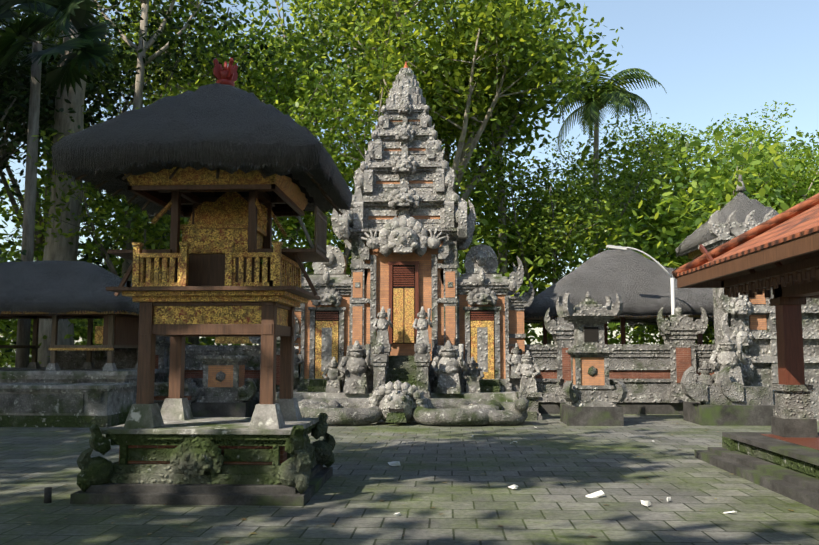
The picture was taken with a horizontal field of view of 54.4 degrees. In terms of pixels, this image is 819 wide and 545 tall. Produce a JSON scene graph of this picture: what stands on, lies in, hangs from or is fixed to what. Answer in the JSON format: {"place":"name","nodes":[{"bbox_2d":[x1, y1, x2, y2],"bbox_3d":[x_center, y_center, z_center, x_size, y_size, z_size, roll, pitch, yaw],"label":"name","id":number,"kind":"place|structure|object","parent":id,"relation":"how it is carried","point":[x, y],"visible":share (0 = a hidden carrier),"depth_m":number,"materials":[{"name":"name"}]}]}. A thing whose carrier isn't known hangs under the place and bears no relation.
{"place":"outdoors","nodes":[
{"label":"outdoors","id":0,"kind":"place"},
{"bbox_2d":[0,354,818,544],"bbox_3d":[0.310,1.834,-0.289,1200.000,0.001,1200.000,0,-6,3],"label":"ground pavers","id":1,"kind":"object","parent":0,"point":[560,476],"depth_m":10.08,"materials":[{"name":"stone"}]},
{"bbox_2d":[0,45,117,358],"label":"dark tree","id":2,"kind":"object","parent":1,"relation":"on","point":[7,114],"visible":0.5,"depth_m":29.13,"materials":[{"name":"green plant"}]},
{"bbox_2d":[0,0,120,367],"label":"fan palm","id":3,"kind":"object","parent":1,"relation":"on","point":[87,50],"visible":0.98,"depth_m":26.60,"materials":[{"name":"grey plant"}]},
{"bbox_2d":[37,0,93,366],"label":"tree","id":4,"kind":"object","parent":1,"relation":"on","point":[61,249],"visible":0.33,"depth_m":29.04,"materials":[{"name":"grey plant"}]},
{"bbox_2d":[0,0,196,266],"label":"dark tree","id":5,"kind":"object","parent":1,"relation":"on","point":[19,142],"visible":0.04,"depth_m":38.86,"materials":[{"name":"green plant"}]},
{"bbox_2d":[0,105,247,366],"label":"tree","id":6,"kind":"object","parent":1,"relation":"on","point":[159,235],"visible":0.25,"depth_m":28.40,"materials":[{"name":"green plant"}]},
{"bbox_2d":[0,0,277,336],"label":"dark tree","id":7,"kind":"object","parent":1,"relation":"on","point":[94,85],"visible":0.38,"depth_m":33.41,"materials":[{"name":"green plant"}]},
{"bbox_2d":[94,0,203,282],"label":"pale tree","id":8,"kind":"object","parent":1,"relation":"on","point":[138,90],"visible":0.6,"depth_m":32.50,"materials":[{"name":"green plant"}]},
{"bbox_2d":[70,413,335,505],"bbox_3d":[-2.622,2.471,10.907,2.941,0.940,2.420,0,-6,3],"label":"stone pedestal","id":9,"kind":"object","parent":1,"relation":"on","point":[214,461],"visible":1,"depth_m":9.97,"materials":[{"name":"grey stone"}]},
{"bbox_2d":[75,166,342,428],"bbox_3d":[-2.622,-0.166,11.168,3.019,4.490,2.742,0,-6,3],"label":"bale pawedan frame","id":10,"kind":"object","parent":9,"relation":"on","point":[212,276],"visible":0.98,"depth_m":10.48,"materials":[{"name":"brown wood"}]},
{"bbox_2d":[51,58,352,219],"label":"thatched roof","id":11,"kind":"structure","parent":10,"relation":"on","point":[223,122],"depth_m":9.88,"materials":[{"name":"black wicker"}]},
{"bbox_2d":[93,0,333,344],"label":"tree","id":12,"kind":"object","parent":1,"relation":"on","point":[268,44],"visible":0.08,"depth_m":40.67,"materials":[{"name":"green plant"}]},
{"bbox_2d":[81,1,367,344],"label":"tree","id":13,"kind":"object","parent":1,"relation":"on","point":[193,340],"visible":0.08,"depth_m":36.41,"materials":[{"name":"green plant"}]},
{"bbox_2d":[125,0,451,274],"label":"tree","id":14,"kind":"object","parent":1,"relation":"on","point":[281,107],"visible":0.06,"depth_m":36.17,"materials":[{"name":"green plant"}]},
{"bbox_2d":[209,0,457,274],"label":"tree","id":15,"kind":"object","parent":1,"relation":"on","point":[282,23],"visible":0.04,"depth_m":50.58,"materials":[{"name":"green plant"}]},
{"bbox_2d":[160,0,521,275],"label":"tree","id":16,"kind":"object","parent":1,"relation":"on","point":[357,159],"visible":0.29,"depth_m":32.35,"materials":[{"name":"green plant"}]},
{"bbox_2d":[44,427,736,515],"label":"paper litter","id":17,"kind":"object","parent":1,"relation":"on","point":[48,494],"visible":0.94,"depth_m":9.81,"materials":[{"name":"white paper"}]},
{"bbox_2d":[0,423,793,542],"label":"fallen leaves","id":18,"kind":"object","parent":1,"relation":"on","point":[329,488],"visible":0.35,"depth_m":9.33,"materials":[{"name":"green plant"}]},
{"bbox_2d":[276,62,541,425],"bbox_3d":[-0.189,-1.365,23.379,7.761,11.117,6.513,0,-6,3],"label":"temple gate","id":19,"kind":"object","parent":1,"relation":"on","point":[403,323],"visible":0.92,"depth_m":23.59,"materials":[{"name":"stone"}]},
{"bbox_2d":[0,209,818,426],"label":"stone wall","id":20,"kind":"structure","parent":1,"relation":"on","point":[587,376],"depth_m":21.69,"materials":[{"name":"stone"}]},
{"bbox_2d":[0,260,139,370],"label":"thatched pavilion","id":21,"kind":"structure","parent":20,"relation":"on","point":[54,291],"depth_m":22.02,"materials":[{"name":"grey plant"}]},
{"bbox_2d":[0,127,818,366],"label":"trees","id":22,"kind":"object","parent":1,"relation":"on","point":[660,247],"visible":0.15,"depth_m":33.61,"materials":[{"name":"green plant"}]},
{"bbox_2d":[0,130,818,366],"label":"trees","id":23,"kind":"object","parent":1,"relation":"on","point":[683,170],"visible":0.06,"depth_m":42.21,"materials":[{"name":"green plant"}]},
{"bbox_2d":[279,0,543,146],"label":"tree","id":24,"kind":"object","parent":1,"relation":"on","point":[313,19],"visible":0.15,"depth_m":48.05,"materials":[{"name":"green plant"}]},
{"bbox_2d":[263,0,623,276],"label":"tree","id":25,"kind":"object","parent":1,"relation":"on","point":[492,36],"visible":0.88,"depth_m":31.82,"materials":[{"name":"green plant"}]},
{"bbox_2d":[426,0,571,275],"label":"tree","id":26,"kind":"object","parent":1,"relation":"on","point":[536,108],"visible":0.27,"depth_m":35.41,"materials":[{"name":"green plant"}]},
{"bbox_2d":[444,125,687,343],"bbox_3d":[6.738,-0.559,36.513,11.246,12.065,11.656,-2,-6,24],"label":"tree","id":27,"kind":"object","parent":1,"relation":"on","point":[563,219],"visible":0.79,"depth_m":35.24,"materials":[{"name":"green plant"}]},
{"bbox_2d":[548,64,666,243],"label":"coconut palm","id":28,"kind":"object","parent":1,"relation":"on","point":[619,97],"visible":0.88,"depth_m":41.04,"materials":[{"name":"green plant"}]},
{"bbox_2d":[544,123,710,343],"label":"tree","id":29,"kind":"object","parent":1,"relation":"on","point":[568,167],"visible":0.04,"depth_m":49.12,"materials":[{"name":"green plant"}]},
{"bbox_2d":[606,245,674,314],"bbox_3d":[7.457,1.736,25.531,2.123,5.288,0.200,0,-6,3],"label":"strip","id":30,"kind":"object","parent":1,"relation":"on","point":[662,267],"visible":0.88,"depth_m":25.66,"materials":[{"name":"grey paint"}]},
{"bbox_2d":[506,169,778,343],"bbox_3d":[7.898,0.653,31.654,14.900,8.650,10.400,0,-6,3],"label":"bale","id":31,"kind":"object","parent":1,"relation":"on","point":[639,283],"visible":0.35,"depth_m":27.68,"materials":[{"name":"grey plant"}]},
{"bbox_2d":[575,150,725,343],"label":"tree","id":32,"kind":"object","parent":1,"relation":"on","point":[653,221],"visible":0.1,"depth_m":40.99,"materials":[{"name":"green plant"}]},
{"bbox_2d":[601,100,818,341],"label":"tree","id":33,"kind":"object","parent":1,"relation":"on","point":[764,151],"visible":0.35,"depth_m":40.39,"materials":[{"name":"green plant"}]},
{"bbox_2d":[672,193,818,510],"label":"tiled pavilion","id":34,"kind":"object","parent":1,"relation":"on","point":[778,254],"visible":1,"depth_m":12.81,"materials":[{"name":"tile"}]},
{"bbox_2d":[699,117,818,210],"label":"tree","id":35,"kind":"object","parent":1,"relation":"on","point":[779,176],"visible":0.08,"depth_m":39.74,"materials":[{"name":"green plant"}]},
{"bbox_2d":[786,130,818,201],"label":"tree","id":36,"kind":"object","parent":1,"relation":"on","point":[815,149],"visible":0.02,"depth_m":45.19,"materials":[{"name":"green plant"}]},
{"bbox_2d":[0,0,818,352],"label":"sky","id":37,"kind":"structure","parent":0,"point":[714,59],"materials":[{"name":"blue"}]}
]}

